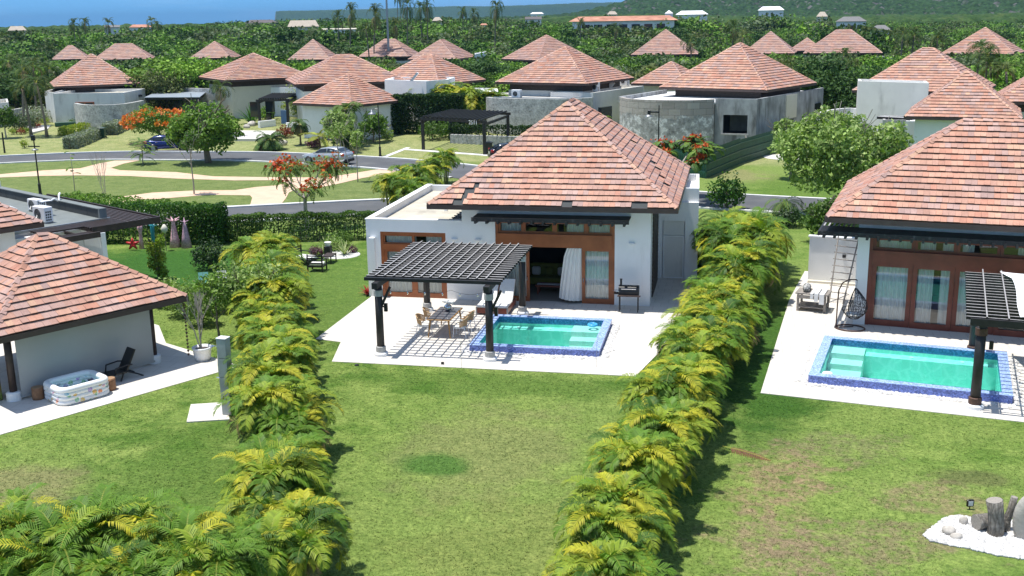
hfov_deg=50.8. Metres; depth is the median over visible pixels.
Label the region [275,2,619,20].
headland
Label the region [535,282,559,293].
coffee table
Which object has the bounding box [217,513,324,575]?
areca palm
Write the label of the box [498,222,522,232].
transom window
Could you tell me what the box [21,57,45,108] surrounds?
coconut palm
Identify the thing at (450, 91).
areca palm
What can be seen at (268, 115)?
window
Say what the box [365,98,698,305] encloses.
villa
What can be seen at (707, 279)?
areca palm
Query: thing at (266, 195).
path
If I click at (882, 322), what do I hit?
sliding door
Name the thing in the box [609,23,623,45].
coconut palm
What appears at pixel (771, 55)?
forest tree
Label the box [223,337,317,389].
areca palm
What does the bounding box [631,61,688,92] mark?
villa
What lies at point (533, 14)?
white villa
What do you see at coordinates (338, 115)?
broadleaf tree
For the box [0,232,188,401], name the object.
garden pavilion
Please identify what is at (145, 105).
areca palm
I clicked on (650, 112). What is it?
street lamp
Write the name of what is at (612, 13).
thatched house
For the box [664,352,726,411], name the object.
areca palm
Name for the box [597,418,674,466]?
areca palm
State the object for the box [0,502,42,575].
areca palm
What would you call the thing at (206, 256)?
shrub
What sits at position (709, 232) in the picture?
areca palm
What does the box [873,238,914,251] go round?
transom window
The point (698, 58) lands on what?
forest tree
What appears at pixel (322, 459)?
areca palm
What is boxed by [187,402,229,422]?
shower slab
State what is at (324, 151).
hatchback car
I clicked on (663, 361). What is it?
areca palm
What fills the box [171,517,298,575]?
areca palm
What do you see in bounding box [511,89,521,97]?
ac unit
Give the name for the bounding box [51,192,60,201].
insulated pipe
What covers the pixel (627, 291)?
charcoal grill
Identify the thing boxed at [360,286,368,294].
ti plant
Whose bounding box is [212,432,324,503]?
areca palm
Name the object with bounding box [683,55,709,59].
forest tree
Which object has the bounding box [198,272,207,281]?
plastic chair
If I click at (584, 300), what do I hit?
sliding door
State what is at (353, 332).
patio
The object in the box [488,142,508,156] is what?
dark car
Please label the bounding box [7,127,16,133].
croton
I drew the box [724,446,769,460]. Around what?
fallen frond
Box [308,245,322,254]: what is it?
purple shrub
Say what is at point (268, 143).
palm tree
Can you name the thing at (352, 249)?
purple shrub
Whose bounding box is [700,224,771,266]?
areca palm
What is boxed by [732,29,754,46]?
coconut palm
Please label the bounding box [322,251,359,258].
gravel bed
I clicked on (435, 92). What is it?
areca palm
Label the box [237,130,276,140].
driveway
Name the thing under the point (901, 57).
forest tree
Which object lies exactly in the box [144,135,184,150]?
estate car
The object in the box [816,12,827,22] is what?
thatched house
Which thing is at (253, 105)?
window
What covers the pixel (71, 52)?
villa
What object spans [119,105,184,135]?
flame tree
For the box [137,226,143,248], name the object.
garden sculpture
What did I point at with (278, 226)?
wire fence
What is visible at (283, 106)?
shrub
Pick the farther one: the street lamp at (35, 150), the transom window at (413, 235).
the street lamp at (35, 150)
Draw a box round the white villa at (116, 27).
[104,25,119,34]
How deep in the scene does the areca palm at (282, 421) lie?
28.99 m
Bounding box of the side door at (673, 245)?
[663,235,683,277]
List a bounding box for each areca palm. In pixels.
[0,482,61,535]
[0,494,144,575]
[0,499,72,568]
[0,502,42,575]
[0,528,74,575]
[22,495,154,573]
[38,482,185,575]
[57,539,153,575]
[78,503,215,570]
[79,529,180,575]
[130,507,269,575]
[132,507,249,575]
[140,103,151,108]
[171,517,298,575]
[211,374,320,443]
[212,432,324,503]
[213,446,329,519]
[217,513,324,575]
[219,236,284,265]
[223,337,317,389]
[224,357,311,404]
[225,289,291,331]
[227,295,297,334]
[227,490,318,532]
[230,314,304,351]
[232,292,290,319]
[232,326,273,364]
[232,438,281,477]
[234,488,353,575]
[235,251,290,293]
[236,507,351,575]
[237,337,305,369]
[237,432,334,495]
[238,262,312,297]
[238,313,292,341]
[238,394,331,452]
[240,272,314,310]
[242,242,305,267]
[243,249,309,279]
[243,326,320,358]
[243,335,319,384]
[244,424,294,448]
[247,254,298,271]
[248,296,303,319]
[248,302,319,336]
[248,324,317,377]
[249,438,334,506]
[250,230,301,260]
[250,373,324,419]
[252,385,343,437]
[257,423,320,454]
[287,293,304,308]
[291,367,317,390]
[291,480,335,530]
[368,171,409,205]
[387,163,426,196]
[388,174,432,202]
[399,163,443,193]
[415,157,451,184]
[421,87,445,111]
[423,147,465,183]
[431,83,476,119]
[434,81,470,110]
[454,85,488,128]
[467,88,509,120]
[541,545,607,575]
[550,494,656,561]
[551,538,679,575]
[560,470,668,531]
[563,531,660,575]
[576,501,677,565]
[582,427,703,524]
[587,423,677,492]
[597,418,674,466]
[612,399,716,487]
[615,365,705,413]
[616,395,692,457]
[617,396,721,460]
[625,479,683,537]
[635,364,725,418]
[636,434,690,501]
[645,341,720,382]
[648,319,732,364]
[651,352,714,374]
[655,315,720,354]
[658,316,727,343]
[661,288,740,317]
[661,394,708,428]
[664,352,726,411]
[666,315,749,365]
[669,330,746,399]
[670,303,727,322]
[678,277,740,304]
[681,274,727,303]
[683,298,756,350]
[684,295,769,354]
[686,279,742,294]
[690,219,750,267]
[694,262,729,276]
[695,217,754,264]
[695,268,734,285]
[697,244,775,288]
[699,206,764,222]
[699,214,757,247]
[700,211,756,229]
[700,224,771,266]
[700,378,731,409]
[703,283,772,349]
[709,234,786,300]
[712,213,796,258]
[712,239,784,294]
[714,319,751,375]
[716,270,769,310]
[728,281,758,315]
[729,206,795,256]
[744,291,759,314]
[748,213,791,250]
[755,245,784,288]
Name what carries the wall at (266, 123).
on the ground at (336, 286)
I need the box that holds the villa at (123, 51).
[97,43,154,63]
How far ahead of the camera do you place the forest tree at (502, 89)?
130.20 m
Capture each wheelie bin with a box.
[98,127,106,137]
[486,141,492,153]
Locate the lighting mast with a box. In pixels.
[386,0,389,50]
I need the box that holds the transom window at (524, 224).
[523,223,554,233]
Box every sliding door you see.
[384,249,414,296]
[415,282,444,297]
[499,251,529,300]
[582,248,611,303]
[868,262,912,327]
[909,265,954,331]
[950,267,998,334]
[993,270,1023,337]
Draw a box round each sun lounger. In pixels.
[476,284,498,314]
[493,279,515,314]
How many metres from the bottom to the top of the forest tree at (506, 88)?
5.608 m
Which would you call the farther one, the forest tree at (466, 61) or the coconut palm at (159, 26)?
the coconut palm at (159, 26)
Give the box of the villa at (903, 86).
[817,47,995,131]
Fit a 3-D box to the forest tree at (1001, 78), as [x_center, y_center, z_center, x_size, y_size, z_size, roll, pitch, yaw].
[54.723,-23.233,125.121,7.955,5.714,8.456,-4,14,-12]
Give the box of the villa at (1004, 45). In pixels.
[943,27,1023,59]
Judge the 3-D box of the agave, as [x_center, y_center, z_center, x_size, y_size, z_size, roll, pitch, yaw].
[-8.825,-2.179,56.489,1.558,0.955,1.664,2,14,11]
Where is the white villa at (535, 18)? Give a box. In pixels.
[525,16,541,26]
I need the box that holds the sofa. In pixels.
[530,262,562,283]
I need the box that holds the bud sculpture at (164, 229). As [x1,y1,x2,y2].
[161,224,167,250]
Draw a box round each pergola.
[256,93,295,121]
[364,241,531,361]
[419,109,510,154]
[965,269,1023,410]
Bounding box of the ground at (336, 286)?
[0,102,1023,575]
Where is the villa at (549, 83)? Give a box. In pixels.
[466,46,643,134]
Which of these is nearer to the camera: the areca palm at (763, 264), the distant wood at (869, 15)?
the areca palm at (763, 264)
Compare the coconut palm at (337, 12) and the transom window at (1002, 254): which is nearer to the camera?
the transom window at (1002, 254)
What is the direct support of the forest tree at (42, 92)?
on the ground at (336, 286)
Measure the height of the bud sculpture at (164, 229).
1.450 m
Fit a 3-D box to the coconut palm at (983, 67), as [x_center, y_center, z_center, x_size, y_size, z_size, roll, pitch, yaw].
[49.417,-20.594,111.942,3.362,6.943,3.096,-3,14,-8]
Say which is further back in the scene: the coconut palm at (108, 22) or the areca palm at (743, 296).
the coconut palm at (108, 22)
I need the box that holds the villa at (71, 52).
[51,45,87,62]
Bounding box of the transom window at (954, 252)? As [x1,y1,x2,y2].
[915,241,956,254]
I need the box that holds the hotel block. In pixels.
[569,15,677,30]
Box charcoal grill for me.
[613,278,640,312]
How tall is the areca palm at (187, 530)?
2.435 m
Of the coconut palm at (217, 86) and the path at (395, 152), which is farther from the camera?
the coconut palm at (217, 86)
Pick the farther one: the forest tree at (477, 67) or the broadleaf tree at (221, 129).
the forest tree at (477, 67)
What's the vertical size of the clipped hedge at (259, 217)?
1.788 m
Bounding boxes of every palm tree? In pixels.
[253,130,286,150]
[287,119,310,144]
[299,128,330,147]
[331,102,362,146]
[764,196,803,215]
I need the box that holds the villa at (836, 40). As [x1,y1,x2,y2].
[803,29,893,58]
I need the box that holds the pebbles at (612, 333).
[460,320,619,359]
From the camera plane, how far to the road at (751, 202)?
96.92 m
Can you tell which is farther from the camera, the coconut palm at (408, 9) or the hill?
the hill
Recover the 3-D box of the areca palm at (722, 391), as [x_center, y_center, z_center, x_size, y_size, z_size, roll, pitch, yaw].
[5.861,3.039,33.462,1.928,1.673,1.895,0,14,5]
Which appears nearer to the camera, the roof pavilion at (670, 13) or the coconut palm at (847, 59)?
the coconut palm at (847, 59)
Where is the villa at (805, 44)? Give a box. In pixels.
[792,38,814,55]
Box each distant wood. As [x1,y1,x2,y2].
[0,12,1023,107]
[0,13,1023,30]
[542,12,1023,18]
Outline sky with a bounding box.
[0,0,623,26]
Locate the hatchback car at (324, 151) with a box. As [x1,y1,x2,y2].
[302,146,354,162]
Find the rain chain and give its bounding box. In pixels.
[182,303,189,355]
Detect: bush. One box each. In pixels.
[19,138,28,147]
[174,292,216,361]
[323,234,344,251]
[329,229,352,244]
[772,206,806,226]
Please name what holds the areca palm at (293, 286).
on the ground at (336, 286)
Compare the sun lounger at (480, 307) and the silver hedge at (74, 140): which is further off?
the silver hedge at (74, 140)
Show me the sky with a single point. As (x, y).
(27, 13)
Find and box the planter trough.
[55,121,75,126]
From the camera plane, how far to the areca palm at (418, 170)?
70.34 m
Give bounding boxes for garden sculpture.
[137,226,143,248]
[148,224,155,242]
[166,217,180,247]
[181,218,191,248]
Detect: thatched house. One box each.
[8,26,26,36]
[288,20,318,31]
[432,17,441,24]
[607,11,616,15]
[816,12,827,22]
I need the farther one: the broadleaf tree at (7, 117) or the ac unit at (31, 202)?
the broadleaf tree at (7, 117)
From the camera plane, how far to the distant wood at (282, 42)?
269.76 m
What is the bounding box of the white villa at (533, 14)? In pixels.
[531,12,543,16]
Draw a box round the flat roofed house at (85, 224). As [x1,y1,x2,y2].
[0,183,160,257]
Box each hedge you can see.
[57,122,90,135]
[62,126,101,148]
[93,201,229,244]
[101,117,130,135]
[203,210,376,243]
[390,92,465,134]
[447,122,533,140]
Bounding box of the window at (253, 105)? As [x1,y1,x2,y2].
[250,102,257,116]
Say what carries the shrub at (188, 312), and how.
on the ground at (336, 286)
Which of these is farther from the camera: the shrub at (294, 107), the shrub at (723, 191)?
the shrub at (294, 107)
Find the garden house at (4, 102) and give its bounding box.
[0,99,22,126]
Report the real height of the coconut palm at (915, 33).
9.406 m
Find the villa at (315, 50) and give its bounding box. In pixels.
[288,39,335,62]
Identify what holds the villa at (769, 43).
on the ground at (336, 286)
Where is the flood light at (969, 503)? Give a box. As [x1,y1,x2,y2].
[966,499,973,509]
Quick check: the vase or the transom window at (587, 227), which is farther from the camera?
the transom window at (587, 227)
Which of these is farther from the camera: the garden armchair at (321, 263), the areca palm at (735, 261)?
the garden armchair at (321, 263)
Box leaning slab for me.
[1012,497,1023,538]
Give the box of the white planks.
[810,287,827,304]
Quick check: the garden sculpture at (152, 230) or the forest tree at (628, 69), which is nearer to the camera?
the garden sculpture at (152, 230)
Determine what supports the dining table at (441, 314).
on the patio at (353, 332)
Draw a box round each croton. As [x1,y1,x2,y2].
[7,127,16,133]
[15,127,25,133]
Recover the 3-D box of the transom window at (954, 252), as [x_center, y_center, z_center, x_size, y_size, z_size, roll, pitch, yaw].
[16.099,-1.570,40.912,1.490,0.510,0.070,5,15,21]
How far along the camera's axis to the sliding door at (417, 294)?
47.57 m
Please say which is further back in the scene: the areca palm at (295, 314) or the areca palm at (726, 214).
the areca palm at (726, 214)
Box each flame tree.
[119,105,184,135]
[261,152,351,229]
[650,133,725,173]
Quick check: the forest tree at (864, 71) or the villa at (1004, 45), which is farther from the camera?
the villa at (1004, 45)
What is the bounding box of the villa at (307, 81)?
[265,54,405,123]
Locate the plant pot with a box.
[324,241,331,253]
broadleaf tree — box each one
[0,104,18,137]
[162,93,244,162]
[186,272,239,336]
[203,255,287,302]
[319,102,354,145]
[357,109,387,142]
[765,115,809,179]
[766,101,914,196]
[796,195,846,234]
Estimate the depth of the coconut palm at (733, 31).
177.89 m
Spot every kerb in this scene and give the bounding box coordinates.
[0,151,836,199]
[0,159,452,177]
[130,214,358,228]
[137,197,401,210]
[699,206,805,214]
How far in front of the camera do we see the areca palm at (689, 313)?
37.99 m
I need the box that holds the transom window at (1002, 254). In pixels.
[1000,245,1023,258]
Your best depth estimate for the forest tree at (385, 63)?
152.73 m
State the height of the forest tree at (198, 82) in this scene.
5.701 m
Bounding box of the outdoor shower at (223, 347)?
[210,336,233,414]
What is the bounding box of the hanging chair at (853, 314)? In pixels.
[835,279,867,331]
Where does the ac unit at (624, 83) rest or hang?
attached to the villa at (549, 83)
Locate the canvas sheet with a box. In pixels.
[1001,272,1023,316]
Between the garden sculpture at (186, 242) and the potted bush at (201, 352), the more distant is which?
the garden sculpture at (186, 242)
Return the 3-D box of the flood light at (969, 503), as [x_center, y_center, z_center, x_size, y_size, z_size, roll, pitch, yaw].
[11.327,5.364,26.638,0.180,0.280,0.066,-2,14,-5]
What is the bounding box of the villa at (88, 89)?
[45,53,145,128]
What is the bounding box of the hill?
[470,0,1023,20]
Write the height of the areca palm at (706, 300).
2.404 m
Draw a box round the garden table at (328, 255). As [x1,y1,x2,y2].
[322,253,336,263]
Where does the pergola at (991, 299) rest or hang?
on the patio at (802, 330)
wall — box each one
[258,120,275,127]
[450,134,517,144]
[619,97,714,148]
[807,234,857,285]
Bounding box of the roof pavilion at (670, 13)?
[665,11,672,16]
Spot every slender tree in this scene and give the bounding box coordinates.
[164,119,205,193]
[323,117,350,159]
[338,124,371,181]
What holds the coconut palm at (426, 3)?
on the ground at (336, 286)
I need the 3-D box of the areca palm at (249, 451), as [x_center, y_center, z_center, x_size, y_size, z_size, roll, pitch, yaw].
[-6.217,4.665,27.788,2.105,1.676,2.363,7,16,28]
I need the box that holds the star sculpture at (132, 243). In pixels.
[126,238,138,248]
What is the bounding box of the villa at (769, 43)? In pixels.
[751,31,796,56]
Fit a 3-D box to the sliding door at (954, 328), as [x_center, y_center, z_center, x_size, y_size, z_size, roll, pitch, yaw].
[17.511,0.484,40.835,1.490,2.540,0.070,5,15,21]
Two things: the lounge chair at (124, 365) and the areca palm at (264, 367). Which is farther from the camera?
the lounge chair at (124, 365)
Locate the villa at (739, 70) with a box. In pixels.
[618,42,816,141]
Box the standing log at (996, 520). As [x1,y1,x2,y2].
[986,497,1004,536]
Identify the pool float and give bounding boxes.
[587,322,597,326]
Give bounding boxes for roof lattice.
[452,212,461,218]
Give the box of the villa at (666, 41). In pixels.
[631,29,697,60]
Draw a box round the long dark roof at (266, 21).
[247,20,276,27]
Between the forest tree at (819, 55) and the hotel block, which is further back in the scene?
the hotel block
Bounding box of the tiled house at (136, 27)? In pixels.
[129,24,150,31]
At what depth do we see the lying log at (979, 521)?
25.42 m
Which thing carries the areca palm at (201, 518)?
on the ground at (336, 286)
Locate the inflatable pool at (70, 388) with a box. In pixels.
[43,370,109,405]
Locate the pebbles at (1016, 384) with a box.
[794,341,1023,407]
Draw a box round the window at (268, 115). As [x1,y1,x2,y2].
[266,112,271,119]
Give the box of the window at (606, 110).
[598,106,611,118]
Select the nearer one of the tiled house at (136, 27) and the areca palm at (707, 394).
the areca palm at (707, 394)
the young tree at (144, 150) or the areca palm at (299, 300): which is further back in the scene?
the young tree at (144, 150)
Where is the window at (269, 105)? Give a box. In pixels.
[265,101,274,111]
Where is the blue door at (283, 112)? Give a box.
[280,110,286,123]
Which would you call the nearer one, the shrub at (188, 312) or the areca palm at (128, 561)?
the areca palm at (128, 561)
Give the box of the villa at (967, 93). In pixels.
[882,69,1023,160]
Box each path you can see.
[0,160,395,204]
[28,125,50,133]
[383,147,409,156]
[404,149,486,155]
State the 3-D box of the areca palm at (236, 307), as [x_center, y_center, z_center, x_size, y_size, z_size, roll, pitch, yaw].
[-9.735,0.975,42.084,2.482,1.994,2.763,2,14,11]
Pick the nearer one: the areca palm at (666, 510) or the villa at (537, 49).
the areca palm at (666, 510)
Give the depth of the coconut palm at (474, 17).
300.07 m
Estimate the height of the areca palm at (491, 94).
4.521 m
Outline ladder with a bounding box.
[829,236,857,303]
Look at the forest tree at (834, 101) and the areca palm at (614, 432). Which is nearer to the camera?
the areca palm at (614, 432)
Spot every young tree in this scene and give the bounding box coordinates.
[64,151,80,192]
[123,138,158,163]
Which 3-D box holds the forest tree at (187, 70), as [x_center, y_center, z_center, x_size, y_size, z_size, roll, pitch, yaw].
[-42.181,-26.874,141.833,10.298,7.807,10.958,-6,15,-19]
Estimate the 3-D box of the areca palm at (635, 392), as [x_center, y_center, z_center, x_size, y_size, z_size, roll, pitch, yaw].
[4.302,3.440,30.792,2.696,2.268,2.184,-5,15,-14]
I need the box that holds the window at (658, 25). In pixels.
[657,24,664,28]
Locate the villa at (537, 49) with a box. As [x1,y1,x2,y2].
[502,35,591,63]
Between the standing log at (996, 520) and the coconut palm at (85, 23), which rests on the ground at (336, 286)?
the coconut palm at (85, 23)
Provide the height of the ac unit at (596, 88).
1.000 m
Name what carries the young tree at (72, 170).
on the ground at (336, 286)
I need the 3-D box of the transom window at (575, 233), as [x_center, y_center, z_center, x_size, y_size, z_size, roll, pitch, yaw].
[2.479,-2.542,45.657,1.350,0.540,0.070,2,14,11]
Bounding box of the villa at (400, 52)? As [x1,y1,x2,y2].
[359,39,417,63]
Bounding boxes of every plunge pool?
[469,314,611,356]
[808,335,1012,403]
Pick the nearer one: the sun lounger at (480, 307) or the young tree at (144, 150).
the sun lounger at (480, 307)
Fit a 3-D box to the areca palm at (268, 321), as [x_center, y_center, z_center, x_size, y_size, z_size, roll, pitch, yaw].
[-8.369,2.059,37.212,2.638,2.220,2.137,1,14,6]
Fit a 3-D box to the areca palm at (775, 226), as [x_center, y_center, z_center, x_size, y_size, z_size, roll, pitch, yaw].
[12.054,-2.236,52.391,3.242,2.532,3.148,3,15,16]
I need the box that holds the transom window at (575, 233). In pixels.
[555,223,585,234]
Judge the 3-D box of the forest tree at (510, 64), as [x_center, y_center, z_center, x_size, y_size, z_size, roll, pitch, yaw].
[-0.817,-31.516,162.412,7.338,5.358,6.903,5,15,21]
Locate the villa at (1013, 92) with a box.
[998,77,1023,117]
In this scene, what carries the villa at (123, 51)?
on the ground at (336, 286)
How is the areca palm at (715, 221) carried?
on the ground at (336, 286)
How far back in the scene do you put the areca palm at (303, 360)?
34.03 m
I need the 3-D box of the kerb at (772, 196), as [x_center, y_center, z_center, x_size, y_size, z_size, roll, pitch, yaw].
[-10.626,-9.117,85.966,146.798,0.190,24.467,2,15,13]
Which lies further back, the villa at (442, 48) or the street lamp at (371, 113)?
the villa at (442, 48)
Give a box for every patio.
[0,324,233,434]
[316,277,698,376]
[761,271,1023,421]
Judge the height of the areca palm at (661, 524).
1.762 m
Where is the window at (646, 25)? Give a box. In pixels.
[644,24,651,29]
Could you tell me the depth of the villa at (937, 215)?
41.01 m
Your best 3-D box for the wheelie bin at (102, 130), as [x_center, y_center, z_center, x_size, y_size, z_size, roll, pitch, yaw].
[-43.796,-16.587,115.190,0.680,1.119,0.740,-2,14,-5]
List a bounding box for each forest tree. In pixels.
[0,67,52,108]
[0,68,37,108]
[18,63,63,107]
[33,76,56,105]
[41,61,72,76]
[42,66,65,80]
[119,62,192,109]
[131,68,193,110]
[138,51,212,73]
[151,56,223,106]
[191,71,209,87]
[285,58,311,69]
[288,61,314,70]
[364,58,388,67]
[377,62,394,71]
[387,62,401,68]
[448,58,475,66]
[449,59,469,68]
[453,59,491,87]
[464,57,508,74]
[473,71,508,87]
[489,66,523,87]
[492,61,526,66]
[492,82,509,91]
[493,70,510,91]
[509,64,524,72]
[596,55,631,66]
[608,61,644,77]
[610,58,641,71]
[621,53,662,71]
[626,70,646,84]
[648,59,700,70]
[653,53,702,66]
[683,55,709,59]
[685,54,711,62]
[766,52,786,62]
[772,53,807,66]
[782,60,795,69]
[791,51,870,109]
[799,57,838,106]
[808,57,866,71]
[813,51,833,61]
[823,85,854,108]
[835,87,856,108]
[839,53,879,62]
[841,63,879,86]
[848,55,899,70]
[861,62,884,76]
[876,52,909,63]
[953,53,983,71]
[967,65,1023,89]
[979,54,1023,76]
[986,78,1005,91]
[987,66,1023,84]
[996,52,1023,60]
[999,62,1023,75]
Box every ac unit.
[27,198,43,210]
[32,205,53,223]
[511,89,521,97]
[592,82,599,91]
[620,81,628,85]
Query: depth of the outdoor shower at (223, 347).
33.39 m
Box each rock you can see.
[247,121,255,125]
[942,525,955,534]
[950,532,962,538]
[959,515,967,524]
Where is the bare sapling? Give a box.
[91,152,106,196]
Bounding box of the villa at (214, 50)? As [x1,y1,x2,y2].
[191,41,240,59]
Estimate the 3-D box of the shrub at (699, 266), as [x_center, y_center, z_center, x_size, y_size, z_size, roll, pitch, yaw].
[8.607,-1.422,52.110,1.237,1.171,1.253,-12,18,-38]
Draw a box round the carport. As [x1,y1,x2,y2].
[144,92,204,111]
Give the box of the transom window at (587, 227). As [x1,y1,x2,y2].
[586,224,611,234]
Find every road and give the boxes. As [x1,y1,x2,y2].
[0,152,824,211]
[146,200,394,222]
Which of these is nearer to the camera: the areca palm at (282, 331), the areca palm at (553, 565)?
the areca palm at (553, 565)
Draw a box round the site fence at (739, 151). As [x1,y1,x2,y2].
[672,129,778,178]
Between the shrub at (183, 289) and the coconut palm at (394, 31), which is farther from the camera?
the coconut palm at (394, 31)
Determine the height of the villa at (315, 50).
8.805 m
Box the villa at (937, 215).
[817,118,1023,337]
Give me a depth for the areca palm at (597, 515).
22.67 m
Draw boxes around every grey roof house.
[835,16,865,29]
[870,25,889,38]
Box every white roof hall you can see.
[676,11,706,20]
[759,6,783,18]
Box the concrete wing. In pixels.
[714,88,823,146]
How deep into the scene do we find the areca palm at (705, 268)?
44.23 m
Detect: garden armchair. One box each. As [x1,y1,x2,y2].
[291,244,317,263]
[306,254,327,272]
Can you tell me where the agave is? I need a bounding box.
[333,241,354,254]
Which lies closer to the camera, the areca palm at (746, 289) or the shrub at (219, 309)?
the areca palm at (746, 289)
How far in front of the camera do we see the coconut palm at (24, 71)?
125.15 m
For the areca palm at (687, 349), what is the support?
on the ground at (336, 286)
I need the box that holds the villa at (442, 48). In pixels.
[408,39,485,60]
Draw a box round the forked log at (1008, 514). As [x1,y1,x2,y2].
[1004,496,1017,531]
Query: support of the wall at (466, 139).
on the ground at (336, 286)
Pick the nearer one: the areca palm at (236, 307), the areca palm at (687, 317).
the areca palm at (687, 317)
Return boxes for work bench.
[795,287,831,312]
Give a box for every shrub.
[5,112,38,128]
[18,104,51,121]
[145,233,169,278]
[157,276,182,306]
[162,275,197,315]
[181,281,219,324]
[190,235,227,269]
[195,279,228,310]
[257,106,274,119]
[276,125,293,137]
[278,84,295,114]
[289,97,296,116]
[304,138,320,147]
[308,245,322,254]
[328,123,366,149]
[347,245,357,252]
[381,126,393,140]
[417,121,446,139]
[441,121,453,136]
[697,254,701,268]
[705,170,748,207]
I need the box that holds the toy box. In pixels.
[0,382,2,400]
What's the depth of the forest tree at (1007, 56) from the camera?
141.70 m
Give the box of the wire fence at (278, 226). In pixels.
[201,215,354,242]
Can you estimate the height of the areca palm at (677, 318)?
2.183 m
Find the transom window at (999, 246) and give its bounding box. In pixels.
[957,243,1000,256]
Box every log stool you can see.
[31,385,44,400]
[108,376,115,390]
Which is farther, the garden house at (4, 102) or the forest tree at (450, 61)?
the forest tree at (450, 61)
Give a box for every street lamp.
[28,135,42,194]
[368,103,381,155]
[645,105,659,139]
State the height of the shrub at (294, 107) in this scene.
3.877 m
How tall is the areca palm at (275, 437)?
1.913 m
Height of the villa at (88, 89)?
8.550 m
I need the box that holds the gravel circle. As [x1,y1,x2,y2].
[764,154,782,159]
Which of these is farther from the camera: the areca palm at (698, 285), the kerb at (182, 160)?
the kerb at (182, 160)
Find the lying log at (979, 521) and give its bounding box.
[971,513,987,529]
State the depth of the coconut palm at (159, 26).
309.36 m
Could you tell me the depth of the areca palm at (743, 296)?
39.42 m
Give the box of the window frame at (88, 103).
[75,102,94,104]
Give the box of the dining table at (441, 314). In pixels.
[427,307,462,338]
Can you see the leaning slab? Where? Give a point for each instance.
(1018, 522)
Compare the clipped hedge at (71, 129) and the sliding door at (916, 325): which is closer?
the sliding door at (916, 325)
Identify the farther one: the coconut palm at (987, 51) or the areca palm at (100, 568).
the coconut palm at (987, 51)
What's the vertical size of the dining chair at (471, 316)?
0.822 m
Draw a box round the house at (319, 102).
[293,74,399,139]
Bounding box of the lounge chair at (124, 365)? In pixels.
[87,347,143,381]
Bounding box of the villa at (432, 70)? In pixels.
[385,54,485,127]
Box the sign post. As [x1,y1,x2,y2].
[1,132,5,152]
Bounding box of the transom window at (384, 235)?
[383,234,412,243]
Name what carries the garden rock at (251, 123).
on the ground at (336, 286)
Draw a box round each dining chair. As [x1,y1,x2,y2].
[415,313,432,335]
[422,307,437,328]
[453,316,469,338]
[459,310,475,331]
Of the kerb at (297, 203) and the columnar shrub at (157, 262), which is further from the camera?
the kerb at (297, 203)
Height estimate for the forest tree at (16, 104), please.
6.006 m
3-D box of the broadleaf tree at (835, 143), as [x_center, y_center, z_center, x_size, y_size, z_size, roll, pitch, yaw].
[19.745,-7.606,63.945,8.445,7.151,8.302,-7,15,-22]
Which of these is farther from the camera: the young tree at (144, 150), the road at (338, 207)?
the young tree at (144, 150)
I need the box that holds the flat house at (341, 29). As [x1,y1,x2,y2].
[323,28,356,32]
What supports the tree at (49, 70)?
on the ground at (336, 286)
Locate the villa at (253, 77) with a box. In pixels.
[161,53,300,118]
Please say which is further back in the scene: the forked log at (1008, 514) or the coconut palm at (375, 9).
the coconut palm at (375, 9)
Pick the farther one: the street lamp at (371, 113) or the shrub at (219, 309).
the street lamp at (371, 113)
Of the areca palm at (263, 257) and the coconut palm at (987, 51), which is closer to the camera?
the areca palm at (263, 257)
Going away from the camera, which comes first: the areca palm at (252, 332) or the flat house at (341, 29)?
the areca palm at (252, 332)
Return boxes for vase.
[442,299,453,310]
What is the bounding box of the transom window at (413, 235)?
[413,235,442,242]
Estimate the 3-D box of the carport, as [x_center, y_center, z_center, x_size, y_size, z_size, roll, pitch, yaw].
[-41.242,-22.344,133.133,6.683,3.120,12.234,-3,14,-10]
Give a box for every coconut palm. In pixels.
[0,53,18,107]
[5,79,35,135]
[8,61,37,125]
[18,74,53,136]
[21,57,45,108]
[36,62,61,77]
[68,18,80,40]
[78,17,90,33]
[102,17,113,34]
[146,16,156,30]
[151,21,162,31]
[207,79,232,112]
[331,9,344,38]
[343,2,357,44]
[356,20,375,59]
[366,3,383,59]
[389,17,402,39]
[394,0,400,17]
[399,0,415,43]
[413,0,425,42]
[421,0,435,42]
[457,6,467,29]
[468,8,479,28]
[488,0,504,49]
[575,17,585,38]
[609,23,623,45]
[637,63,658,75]
[681,33,699,58]
[725,19,743,46]
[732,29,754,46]
[831,47,856,61]
[842,56,862,64]
[860,25,875,39]
[889,25,915,55]
[903,26,925,53]
[926,29,946,49]
[965,39,997,73]
[970,44,1000,78]
[972,55,1006,81]
[987,61,1022,83]
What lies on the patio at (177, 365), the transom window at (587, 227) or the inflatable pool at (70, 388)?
the inflatable pool at (70, 388)
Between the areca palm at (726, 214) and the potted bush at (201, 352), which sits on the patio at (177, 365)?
the potted bush at (201, 352)
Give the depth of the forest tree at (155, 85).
135.58 m
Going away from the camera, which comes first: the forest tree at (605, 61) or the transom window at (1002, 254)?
the transom window at (1002, 254)
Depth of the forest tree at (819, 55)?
149.91 m
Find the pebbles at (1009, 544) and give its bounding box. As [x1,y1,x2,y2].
[922,514,1023,559]
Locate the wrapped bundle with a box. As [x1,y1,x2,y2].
[803,283,810,291]
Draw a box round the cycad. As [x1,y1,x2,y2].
[239,103,263,121]

